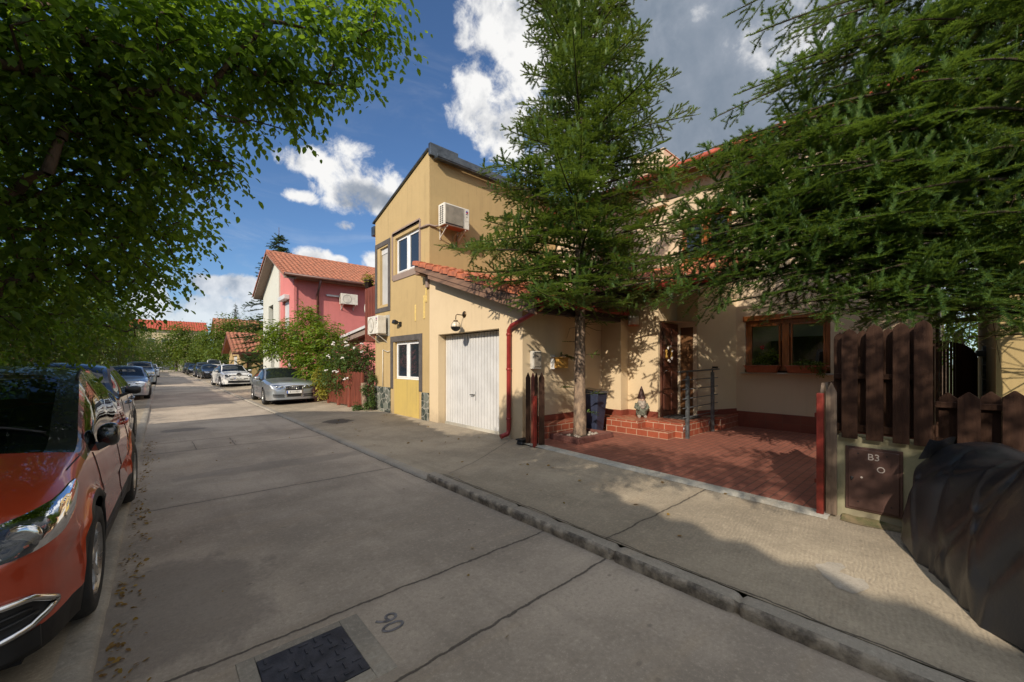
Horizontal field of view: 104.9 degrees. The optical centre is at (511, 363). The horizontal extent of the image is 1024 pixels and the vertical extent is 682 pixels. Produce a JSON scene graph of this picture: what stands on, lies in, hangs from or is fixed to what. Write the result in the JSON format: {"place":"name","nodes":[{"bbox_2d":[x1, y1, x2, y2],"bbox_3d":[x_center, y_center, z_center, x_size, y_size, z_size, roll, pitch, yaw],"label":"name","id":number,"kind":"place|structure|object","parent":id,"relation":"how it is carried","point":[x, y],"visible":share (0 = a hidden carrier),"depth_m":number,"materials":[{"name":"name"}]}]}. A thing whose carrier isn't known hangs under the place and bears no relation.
{"place":"outdoors","nodes":[
{"label":"outdoors","id":0,"kind":"place"},
{"bbox_2d":[0,383,152,681],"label":"pavement","id":1,"kind":"structure","parent":0,"point":[40,664],"depth_m":2.08,"materials":[{"name":"concrete"}]},
{"bbox_2d":[0,241,97,364],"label":"street tree","id":2,"kind":"object","parent":1,"relation":"on","point":[51,358],"visible":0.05,"depth_m":7.06,"materials":[{"name":"green plant"}]},
{"bbox_2d":[0,136,113,399],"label":"street tree","id":3,"kind":"object","parent":1,"relation":"on","point":[14,384],"visible":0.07,"depth_m":5.24,"materials":[{"name":"green plant"}]},
{"bbox_2d":[8,269,125,365],"bbox_3d":[-14.597,-0.911,12.780,3.820,5.075,2.923,0,0,28],"label":"street tree","id":4,"kind":"object","parent":1,"relation":"on","point":[97,357],"visible":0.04,"depth_m":12.83,"materials":[{"name":"green plant"}]},
{"bbox_2d":[0,365,137,670],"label":"car","id":5,"kind":"object","parent":1,"relation":"on","point":[68,468],"visible":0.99,"depth_m":2.31,"materials":[{"name":"orange paint"}]},
{"bbox_2d":[0,362,140,437],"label":"car","id":6,"kind":"object","parent":1,"relation":"on","point":[117,385],"visible":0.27,"depth_m":6.60,"materials":[{"name":"blue paint"}]},
{"bbox_2d":[19,272,151,364],"bbox_3d":[-17.744,-1.183,16.249,4.341,5.618,3.986,0,0,-42],"label":"street tree","id":7,"kind":"object","parent":1,"relation":"on","point":[119,343],"visible":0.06,"depth_m":16.89,"materials":[{"name":"green plant"}]},
{"bbox_2d":[68,297,152,365],"bbox_3d":[-21.764,-1.212,20.719,4.251,5.677,4.347,0,0,-42],"label":"street tree","id":8,"kind":"object","parent":1,"relation":"on","point":[114,342],"visible":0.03,"depth_m":21.29,"materials":[{"name":"green plant"}]},
{"bbox_2d":[103,326,149,365],"bbox_3d":[-32.119,-1.310,31.762,4.293,5.871,5.084,0,0,-42],"label":"street tree","id":9,"kind":"object","parent":1,"relation":"on","point":[124,352],"visible":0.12,"depth_m":32.48,"materials":[{"name":"green plant"}]},
{"bbox_2d":[111,366,154,398],"bbox_3d":[-17.905,0.866,18.171,2.142,1.512,4.639,0,0,-42],"label":"car","id":10,"kind":"object","parent":1,"relation":"on","point":[135,376],"visible":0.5,"depth_m":17.69,"materials":[{"name":"silver metal"}]},
{"bbox_2d":[127,361,158,383],"bbox_3d":[-28.375,0.740,30.005,2.237,1.760,4.639,0,0,-42],"label":"car","id":11,"kind":"object","parent":1,"relation":"on","point":[148,367],"visible":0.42,"depth_m":29.52,"materials":[{"name":"blue paint"}]},
{"bbox_2d":[127,326,159,362],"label":"street tree","id":12,"kind":"object","parent":1,"relation":"on","point":[151,351],"visible":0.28,"depth_m":50.21,"materials":[{"name":"green plant"}]},
{"bbox_2d":[153,364,161,376],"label":"car","id":13,"kind":"object","parent":1,"relation":"on","point":[157,370],"visible":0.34,"depth_m":45.14,"materials":[{"name":"white paint"}]},
{"bbox_2d":[0,0,432,387],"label":"street tree","id":14,"kind":"object","parent":1,"relation":"on","point":[92,100],"visible":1,"depth_m":2.78,"materials":[{"name":"green plant"}]},
{"bbox_2d":[178,370,526,469],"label":"pavement","id":15,"kind":"structure","parent":0,"point":[391,435],"depth_m":8.81,"materials":[{"name":"concrete"}]},
{"bbox_2d":[182,362,195,372],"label":"car","id":16,"kind":"object","parent":15,"relation":"on","point":[184,369],"visible":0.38,"depth_m":62.90,"materials":[{"name":"black paint"}]},
{"bbox_2d":[186,364,194,373],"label":"car","id":17,"kind":"object","parent":15,"relation":"on","point":[189,370],"visible":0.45,"depth_m":55.45,"materials":[{"name":"black paint"}]},
{"bbox_2d":[192,362,210,376],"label":"car","id":18,"kind":"object","parent":15,"relation":"on","point":[197,366],"visible":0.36,"depth_m":46.43,"materials":[{"name":"blue paint"}]},
{"bbox_2d":[197,364,216,378],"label":"car","id":19,"kind":"object","parent":15,"relation":"on","point":[205,371],"visible":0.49,"depth_m":40.53,"materials":[{"name":"black paint"}]},
{"bbox_2d":[206,359,221,365],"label":"van","id":20,"kind":"object","parent":15,"relation":"on","point":[215,362],"visible":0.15,"depth_m":52.18,"materials":[{"name":"white paint"}]},
{"bbox_2d":[211,364,251,386],"bbox_3d":[-19.830,0.848,27.841,4.239,1.565,2.152,0,0,43],"label":"car","id":21,"kind":"object","parent":15,"relation":"on","point":[228,374],"visible":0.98,"depth_m":26.80,"materials":[{"name":"white paint"}]},
{"bbox_2d":[251,366,314,404],"bbox_3d":[-9.779,0.866,16.703,2.123,1.522,4.619,0,0,-41],"label":"car","id":22,"kind":"object","parent":15,"relation":"on","point":[272,384],"visible":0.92,"depth_m":15.31,"materials":[{"name":"silver metal"}]},
{"bbox_2d":[311,365,328,401],"bbox_3d":[-7.412,0.825,15.296,0.758,1.490,1.010,0,0,-42],"label":"golden shrub","id":23,"kind":"object","parent":15,"relation":"on","point":[322,393],"visible":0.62,"depth_m":15.18,"materials":[{"name":"yellow plant"}]},
{"bbox_2d":[327,371,337,404],"bbox_3d":[-6.740,0.926,14.839,0.086,1.289,1.074,0,0,-44],"label":"picket fence","id":24,"kind":"object","parent":15,"relation":"on","point":[331,397],"visible":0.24,"depth_m":14.81,"materials":[{"name":"red wood"}]},
{"bbox_2d":[338,369,350,406],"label":"garden gate","id":25,"kind":"structure","parent":15,"relation":"on","point":[344,395],"depth_m":14.10,"materials":[{"name":"red wood"}]},
{"bbox_2d":[348,371,363,409],"bbox_3d":[-5.294,0.925,13.361,0.086,1.289,1.104,0,0,-44],"label":"picket fence","id":26,"kind":"object","parent":15,"relation":"on","point":[355,380],"visible":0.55,"depth_m":13.45,"materials":[{"name":"red wood"}]},
{"bbox_2d":[351,372,377,410],"bbox_3d":[-4.848,0.944,12.788,1.048,1.343,0.634,0,0,20],"label":"ivy","id":27,"kind":"object","parent":15,"relation":"on","point":[372,402],"visible":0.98,"depth_m":12.71,"materials":[{"name":"green plant"}]},
{"bbox_2d":[361,383,368,409],"bbox_3d":[-4.841,1.105,12.938,0.238,0.940,0.238,0,0,-42],"label":"log post","id":28,"kind":"object","parent":15,"relation":"on","point":[364,398],"visible":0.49,"depth_m":12.86,"materials":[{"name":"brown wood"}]},
{"bbox_2d":[365,142,557,420],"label":"house","id":29,"kind":"structure","parent":15,"relation":"on","point":[435,178],"depth_m":11.35,"materials":[{"name":"paint"}]},
{"bbox_2d":[360,271,374,288],"bbox_3d":[-5.269,-3.075,14.406,0.617,0.651,0.673,0,0,-42],"label":"flower pot","id":30,"kind":"object","parent":29,"relation":"on","point":[368,281],"visible":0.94,"depth_m":14.31,"materials":[{"name":"yellow ceramic"}]},
{"bbox_2d":[368,315,389,342],"bbox_3d":[-4.223,-1.060,12.414,0.401,0.900,0.920,0,0,-42],"label":"air conditioner","id":31,"kind":"object","parent":29,"relation":"attached to","point":[378,325],"visible":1,"depth_m":12.18,"materials":[{"name":"white plastic"}]},
{"bbox_2d":[392,320,401,325],"bbox_3d":[-3.400,-1.188,11.594,0.217,0.176,0.220,0,0,-42],"label":"floodlight","id":32,"kind":"object","parent":29,"relation":"attached to","point":[395,322],"visible":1,"depth_m":11.56,"materials":[{"name":"black plastic"}]},
{"bbox_2d":[397,229,418,273],"bbox_3d":[-2.968,-3.213,11.413,0.074,1.093,1.485,0,0,-42],"label":"window","id":33,"kind":"structure","parent":29,"relation":"in","point":[407,245],"depth_m":11.43,"materials":[{"name":"white plastic"}]},
{"bbox_2d":[397,340,418,379],"bbox_3d":[-2.946,-0.083,11.456,0.164,1.113,1.518,0,0,-42],"label":"window","id":34,"kind":"structure","parent":29,"relation":"in","point":[408,351],"depth_m":11.41,"materials":[{"name":"white plastic"}]},
{"bbox_2d":[419,224,438,228],"bbox_3d":[-2.236,-3.657,10.493,0.691,0.085,0.233,0,0,23],"label":"cable","id":35,"kind":"object","parent":29,"relation":"attached to","point":[425,225],"visible":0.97,"depth_m":10.44,"materials":[{"name":"white plastic"}]},
{"bbox_2d":[438,202,468,243],"bbox_3d":[-1.593,-3.765,10.640,0.803,0.870,0.420,0,0,-42],"label":"air conditioner","id":36,"kind":"object","parent":29,"relation":"attached to","point":[453,217],"visible":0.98,"depth_m":10.45,"materials":[{"name":"white plastic"}]},
{"bbox_2d":[453,232,465,244],"bbox_3d":[-1.410,-3.450,10.873,0.345,0.303,0.323,0,0,-42],"label":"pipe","id":37,"kind":"object","parent":29,"relation":"attached to","point":[455,234],"visible":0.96,"depth_m":10.86,"materials":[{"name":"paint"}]},
{"bbox_2d":[516,437,530,444],"bbox_3d":[0.210,1.465,7.403,0.240,0.100,0.180,0,0,-42],"label":"bait box","id":38,"kind":"object","parent":15,"relation":"on","point":[521,441],"visible":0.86,"depth_m":7.33,"materials":[{"name":"black plastic"}]},
{"bbox_2d":[336,414,726,535],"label":"leaf litter","id":39,"kind":"object","parent":15,"relation":"on","point":[526,464],"visible":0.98,"depth_m":5.80,"materials":[{"name":"brown plant"}]},
{"bbox_2d":[412,64,967,439],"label":"house","id":40,"kind":"structure","parent":15,"relation":"on","point":[477,381],"depth_m":8.99,"materials":[{"name":"beige paint"}]},
{"bbox_2d":[451,311,465,330],"bbox_3d":[-1.248,-0.977,9.078,0.361,0.486,0.232,0,0,-42],"label":"wall lamp","id":41,"kind":"object","parent":40,"relation":"attached to","point":[455,325],"visible":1,"depth_m":8.98,"materials":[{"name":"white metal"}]},
{"bbox_2d":[446,331,498,430],"bbox_3d":[-0.934,0.390,9.289,0.102,2.200,2.395,0,0,-42],"label":"garage door","id":42,"kind":"structure","parent":40,"relation":"in","point":[472,360],"depth_m":9.29,"materials":[{"name":"white metal"}]},
{"bbox_2d":[530,351,540,368],"bbox_3d":[0.481,-0.065,7.892,0.235,0.360,0.113,0,0,-42],"label":"letterbox","id":43,"kind":"object","parent":40,"relation":"attached to","point":[535,359],"visible":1,"depth_m":7.83,"materials":[{"name":"metal"}]},
{"bbox_2d":[550,352,574,368],"bbox_3d":[1.148,-0.064,8.267,0.679,0.368,0.406,0,0,5],"label":"wall box","id":44,"kind":"object","parent":40,"relation":"attached to","point":[558,362],"visible":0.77,"depth_m":8.20,"materials":[{"name":"yellow metal"}]},
{"bbox_2d":[600,233,633,275],"bbox_3d":[3.192,-3.230,11.994,0.074,1.200,1.230,0,0,-42],"label":"window","id":45,"kind":"structure","parent":40,"relation":"in","point":[631,268],"depth_m":11.69,"materials":[{"name":"orange wood"}]},
{"bbox_2d":[628,315,638,326],"bbox_3d":[2.782,-0.963,9.005,0.250,0.235,0.240,0,0,-42],"label":"porch lamp","id":46,"kind":"object","parent":40,"relation":"attached to","point":[633,320],"visible":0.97,"depth_m":8.90,"materials":[{"name":"ceramic"}]},
{"bbox_2d":[634,386,649,417],"bbox_3d":[2.882,0.855,8.753,0.283,0.700,0.287,0,0,-42],"label":"garden gnome","id":47,"kind":"object","parent":40,"relation":"on","point":[641,407],"visible":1,"depth_m":8.69,"materials":[{"name":"ceramic"}]},
{"bbox_2d":[660,322,677,415],"bbox_3d":[3.614,0.135,8.944,0.790,2.090,0.124,0,0,-42],"label":"entrance door","id":48,"kind":"structure","parent":40,"relation":"in","point":[668,332],"depth_m":8.90,"materials":[{"name":"brown wood"}]},
{"bbox_2d":[665,345,672,362],"bbox_3d":[3.516,-0.206,8.804,0.291,0.392,0.072,0,0,-42],"label":"door wreath","id":49,"kind":"object","parent":48,"relation":"attached to","point":[671,355],"depth_m":8.76,"materials":[{"name":"multicoloured wicker"}]},
{"bbox_2d":[680,327,692,415],"bbox_3d":[4.071,0.160,9.131,0.040,2.080,0.390,0,0,-42],"label":"inner door","id":50,"kind":"structure","parent":40,"relation":"in","point":[686,334],"depth_m":9.14,"materials":[{"name":"brown wood"}]},
{"bbox_2d":[683,207,731,262],"bbox_3d":[4.958,-3.230,10.018,0.074,1.200,1.230,0,0,-42],"label":"window","id":51,"kind":"structure","parent":40,"relation":"in","point":[697,235],"depth_m":10.11,"materials":[{"name":"orange wood"}]},
{"bbox_2d":[743,365,780,372],"bbox_3d":[5.677,0.124,8.944,0.235,0.168,0.700,0,0,-42],"label":"flower box","id":52,"kind":"object","parent":40,"relation":"on","point":[764,368],"visible":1,"depth_m":8.85,"materials":[{"name":"ceramic"}]},
{"bbox_2d":[750,345,779,364],"bbox_3d":[5.707,-0.146,8.900,0.332,0.520,0.616,0,0,-42],"label":"geranium","id":53,"kind":"object","parent":52,"relation":"in","point":[765,361],"visible":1,"depth_m":8.85,"materials":[{"name":"green plant"}]},
{"bbox_2d":[746,316,829,370],"bbox_3d":[6.104,-0.405,8.767,0.094,1.150,1.591,0,0,-42],"label":"window","id":54,"kind":"structure","parent":40,"relation":"in","point":[782,330],"depth_m":8.74,"materials":[{"name":"orange wood"}]},
{"bbox_2d":[784,365,829,372],"bbox_3d":[6.226,0.124,8.328,0.235,0.168,0.750,0,0,-42],"label":"flower box","id":55,"kind":"object","parent":40,"relation":"on","point":[793,369],"visible":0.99,"depth_m":8.31,"materials":[{"name":"ceramic"}]},
{"bbox_2d":[789,359,828,377],"bbox_3d":[6.221,0.117,8.273,0.288,0.425,0.727,0,0,-30],"label":"trailing plant","id":56,"kind":"object","parent":55,"relation":"in","point":[812,363],"visible":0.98,"depth_m":8.15,"materials":[{"name":"green plant"}]},
{"bbox_2d":[92,370,886,681],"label":"road","id":57,"kind":"structure","parent":0,"point":[281,536],"depth_m":2.91,"materials":[{"name":"concrete"}]},
{"bbox_2d":[51,384,155,681],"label":"kerb","id":58,"kind":"structure","parent":57,"relation":"on","point":[77,661],"depth_m":2.38,"materials":[{"name":"concrete"}]},
{"bbox_2d":[144,361,174,369],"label":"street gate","id":59,"kind":"structure","parent":57,"relation":"on","point":[163,367],"depth_m":91.15,"materials":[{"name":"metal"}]},
{"bbox_2d":[95,437,507,681],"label":"leaf litter","id":60,"kind":"object","parent":57,"relation":"on","point":[117,644],"visible":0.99,"depth_m":2.72,"materials":[{"name":"brown plant"}]},
{"bbox_2d":[193,377,427,479],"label":"kerb","id":61,"kind":"structure","parent":57,"relation":"on","point":[401,465],"depth_m":7.78,"materials":[{"name":"concrete"}]},
{"bbox_2d":[235,614,397,681],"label":"manhole cover","id":62,"kind":"object","parent":57,"relation":"on","point":[350,649],"visible":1,"depth_m":2.14,"materials":[{"name":"metal"}]},
{"bbox_2d":[375,612,403,631],"bbox_3d":[-0.763,1.616,2.456,0.140,0.001,0.178,0,0,-42],"label":"painted number","id":63,"kind":"object","parent":57,"relation":"on","point":[386,618],"visible":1,"depth_m":2.46,"materials":[{"name":"grey paint"}]},
{"bbox_2d":[0,0,1023,364],"label":"sky","id":64,"kind":"structure","parent":0,"point":[471,83],"materials":[{"name":"blue"}]},
{"bbox_2d":[179,365,968,681],"bbox_3d":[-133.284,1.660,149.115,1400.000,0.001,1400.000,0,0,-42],"label":"ground","id":65,"kind":"structure","parent":0,"point":[743,595],"depth_m":2.88,"materials":[{"name":"grey concrete"}]},
{"bbox_2d":[102,355,131,365],"bbox_3d":[-50.206,0.691,51.626,2.108,2.970,76.711,0,0,-42],"label":"hedge","id":66,"kind":"object","parent":65,"relation":"on","point":[123,364],"visible":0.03,"depth_m":31.41,"materials":[{"name":"green plant"}]},
{"bbox_2d":[112,330,154,365],"bbox_3d":[-38.948,-1.410,39.049,5.217,6.073,4.810,0,0,-42],"label":"street tree","id":67,"kind":"object","parent":65,"relation":"on","point":[142,339],"visible":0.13,"depth_m":39.20,"materials":[{"name":"green plant"}]},
{"bbox_2d":[114,333,172,371],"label":"tree","id":68,"kind":"object","parent":65,"relation":"on","point":[152,357],"visible":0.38,"depth_m":67.02,"materials":[{"name":"green plant"}]},
{"bbox_2d":[130,319,207,361],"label":"house","id":69,"kind":"structure","parent":65,"relation":"on","point":[183,323],"depth_m":102.78,"materials":[{"name":"orange paint"}]},
{"bbox_2d":[147,321,202,371],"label":"tree","id":70,"kind":"object","parent":65,"relation":"on","point":[175,354],"visible":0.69,"depth_m":78.39,"materials":[{"name":"green plant"}]},
{"bbox_2d":[427,472,965,681],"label":"kerb","id":71,"kind":"structure","parent":65,"relation":"on","point":[872,665],"depth_m":2.59,"materials":[{"name":"concrete"}]},
{"bbox_2d":[530,426,825,510],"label":"driveway","id":72,"kind":"structure","parent":0,"point":[780,465],"depth_m":6.23,"materials":[{"name":"red brick"}]},
{"bbox_2d":[550,428,612,444],"bbox_3d":[1.396,1.440,7.840,1.090,0.110,0.730,0,0,-42],"label":"tree bed","id":73,"kind":"object","parent":72,"relation":"on","point":[592,435],"visible":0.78,"depth_m":7.63,"materials":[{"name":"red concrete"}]},
{"bbox_2d":[434,0,712,435],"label":"fir tree","id":74,"kind":"object","parent":73,"relation":"in","point":[580,50],"visible":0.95,"depth_m":7.24,"materials":[{"name":"green plant"}]},
{"bbox_2d":[585,388,608,429],"bbox_3d":[1.748,1.020,8.548,0.391,0.957,0.584,0,0,-42],"label":"wheelie bin","id":75,"kind":"object","parent":72,"relation":"on","point":[596,403],"visible":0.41,"depth_m":8.38,"materials":[{"name":"blue plastic"}]},
{"bbox_2d":[525,441,829,518],"bbox_3d":[1.691,1.494,5.636,0.200,0.021,4.571,0,0,-38],"label":"driveway edge","id":76,"kind":"object","parent":72,"relation":"on","point":[770,501],"visible":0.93,"depth_m":4.83,"materials":[{"name":"grey concrete"}]},
{"bbox_2d":[526,373,544,447],"bbox_3d":[0.411,0.845,7.222,0.190,1.350,0.358,0,0,-42],"label":"picket fence","id":77,"kind":"object","parent":76,"relation":"on","point":[534,410],"visible":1,"depth_m":7.14,"materials":[{"name":"brown wood"}]},
{"bbox_2d":[815,381,840,515],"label":"gate","id":78,"kind":"structure","parent":76,"relation":"on","point":[827,432],"depth_m":3.88,"materials":[{"name":"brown wood"}]},
{"bbox_2d":[678,366,719,438],"bbox_3d":[3.908,0.785,8.218,1.940,1.430,0.125,0,0,-42],"label":"handrail","id":79,"kind":"object","parent":72,"relation":"on","point":[687,398],"visible":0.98,"depth_m":7.86,"materials":[{"name":"metal"}]},
{"bbox_2d":[663,414,700,419],"bbox_3d":[3.763,1.189,8.695,0.700,0.014,0.550,0,0,-42],"label":"door mat","id":80,"kind":"object","parent":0,"point":[678,416],"depth_m":8.61,"materials":[{"name":"grey fabric"}]},
{"bbox_2d":[422,445,1023,681],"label":"pavement","id":81,"kind":"structure","parent":0,"point":[905,604],"depth_m":3.24,"materials":[{"name":"concrete"}]},
{"bbox_2d":[815,562,868,593],"bbox_3d":[2.347,1.517,2.797,0.253,0.006,0.428,0,0,9],"label":"pavement patch","id":82,"kind":"object","parent":81,"relation":"on","point":[833,574],"visible":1,"depth_m":2.77,"materials":[{"name":"grey concrete"}]},
{"bbox_2d":[840,513,901,532],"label":"verge soil","id":83,"kind":"structure","parent":81,"relation":"on","point":[868,522],"depth_m":3.67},
{"bbox_2d":[837,433,924,526],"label":"boundary wall","id":84,"kind":"structure","parent":81,"relation":"on","point":[912,452],"depth_m":3.68,"materials":[{"name":"concrete"}]},
{"bbox_2d":[845,445,902,518],"bbox_3d":[3.391,1.103,3.695,0.079,0.605,0.400,0,0,-42],"label":"utility cabinet","id":85,"kind":"object","parent":84,"relation":"attached to","point":[873,480],"visible":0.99,"depth_m":3.68,"materials":[{"name":"brown metal"}]},
{"bbox_2d":[834,320,932,445],"bbox_3d":[3.423,0.171,3.665,0.130,1.098,0.682,0,0,-42],"label":"board fence","id":86,"kind":"object","parent":84,"relation":"on","point":[883,382],"visible":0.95,"depth_m":3.62,"materials":[{"name":"brown wood"}]},
{"bbox_2d":[935,391,1023,451],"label":"board fence","id":87,"kind":"object","parent":84,"relation":"on","point":[992,417],"visible":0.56,"depth_m":3.20,"materials":[{"name":"brown wood"}]},
{"bbox_2d":[901,437,1023,649],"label":"motorcycle cover","id":88,"kind":"object","parent":81,"relation":"on","point":[962,535],"visible":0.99,"depth_m":2.55,"materials":[{"name":"fabric"}]},
{"label":"ground","id":89,"kind":"structure","parent":0,"visible":0},
{"bbox_2d":[186,329,207,353],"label":"tree","id":90,"kind":"object","parent":89,"relation":"on","point":[198,333],"visible":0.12,"depth_m":90.18,"materials":[{"name":"green plant"}]},
{"bbox_2d":[181,341,222,362],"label":"tree","id":91,"kind":"object","parent":89,"relation":"on","point":[191,358],"visible":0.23,"depth_m":64.82,"materials":[{"name":"green plant"}]},
{"bbox_2d":[190,313,262,364],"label":"tree","id":92,"kind":"object","parent":89,"relation":"on","point":[217,338],"visible":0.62,"depth_m":56.21,"materials":[{"name":"green plant"}]},
{"bbox_2d":[211,318,257,363],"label":"house","id":93,"kind":"structure","parent":89,"relation":"on","point":[219,320],"depth_m":69.69,"materials":[{"name":"beige paint"}]},
{"bbox_2d":[231,303,240,319],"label":"spruce tree","id":94,"kind":"object","parent":89,"relation":"on","point":[235,310],"visible":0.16,"depth_m":99.98,"materials":[{"name":"green plant"}]},
{"bbox_2d":[221,332,262,376],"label":"house","id":95,"kind":"structure","parent":89,"relation":"on","point":[229,347],"depth_m":33.78,"materials":[{"name":"tile"}]},
{"bbox_2d":[223,233,291,371],"bbox_3d":[-19.027,-4.730,31.842,8.612,12.700,7.646,0,0,-42],"label":"spruce tree","id":96,"kind":"object","parent":89,"relation":"on","point":[278,247],"visible":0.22,"depth_m":31.22,"materials":[{"name":"green plant"}]},
{"bbox_2d":[251,299,360,396],"bbox_3d":[-8.994,-0.589,16.963,5.537,4.428,2.357,0,0,15],"label":"magnolia bush","id":97,"kind":"object","parent":89,"relation":"on","point":[305,345],"visible":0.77,"depth_m":16.81,"materials":[{"name":"green plant"}]},
{"bbox_2d":[252,249,374,390],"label":"house","id":98,"kind":"structure","parent":89,"relation":"on","point":[285,283],"depth_m":22.26,"materials":[{"name":"pink paint"}]},
{"bbox_2d":[339,293,357,309],"bbox_3d":[-9.178,-3.420,22.075,0.923,0.880,0.421,0,0,-42],"label":"air conditioner","id":99,"kind":"object","parent":98,"relation":"attached to","point":[348,299],"visible":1,"depth_m":21.89,"materials":[{"name":"white plastic"}]},
{"bbox_2d":[314,335,374,399],"bbox_3d":[-5.999,0.296,14.389,3.543,2.648,1.538,0,0,28],"label":"rose bush","id":100,"kind":"object","parent":89,"relation":"on","point":[348,361],"visible":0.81,"depth_m":14.19,"materials":[{"name":"green plant"}]},
{"bbox_2d":[340,325,374,395],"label":"shed","id":101,"kind":"structure","parent":89,"relation":"on","point":[359,333],"depth_m":18.64,"materials":[{"name":"red paint"}]},
{"label":"ground","id":102,"kind":"structure","parent":0,"visible":0},
{"bbox_2d":[605,0,1023,371],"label":"fir tree","id":103,"kind":"object","parent":102,"relation":"on","point":[946,180],"visible":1,"depth_m":4.39,"materials":[{"name":"green plant"}]},
{"bbox_2d":[933,340,977,439],"bbox_3d":[7.652,0.575,6.709,2.336,1.890,0.143,0,0,-29],"label":"slat fence","id":104,"kind":"object","parent":102,"relation":"on","point":[965,368],"visible":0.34,"depth_m":6.44,"materials":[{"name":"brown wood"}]},
{"bbox_2d":[941,268,977,370],"bbox_3d":[15.106,-0.876,12.991,3.887,4.992,3.654,0,0,-42],"label":"tree","id":105,"kind":"object","parent":102,"relation":"on","point":[965,341],"visible":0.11,"depth_m":12.82,"materials":[{"name":"green plant"}]},
{"bbox_2d":[941,268,977,394],"bbox_3d":[20.143,-2.055,18.008,5.300,7.350,4.303,0,0,5],"label":"tree","id":106,"kind":"object","parent":102,"relation":"on","point":[942,347],"visible":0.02,"depth_m":17.87,"materials":[{"name":"green plant"}]},
{"bbox_2d":[936,317,984,397],"bbox_3d":[8.526,0.305,7.400,1.680,2.430,0.090,0,0,-15],"label":"pergola","id":107,"kind":"object","parent":102,"relation":"on","point":[937,330],"visible":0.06,"depth_m":7.15,"materials":[{"name":"brown wood"}]},
{"bbox_2d":[975,346,985,395],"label":"gate pillar","id":108,"kind":"structure","parent":102,"relation":"on","point":[981,353],"depth_m":7.36,"materials":[{"name":"black metal"}]},
{"bbox_2d":[978,35,1023,398],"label":"house","id":109,"kind":"structure","parent":102,"relation":"on","point":[1009,378],"depth_m":5.65,"materials":[{"name":"painted plaster"}]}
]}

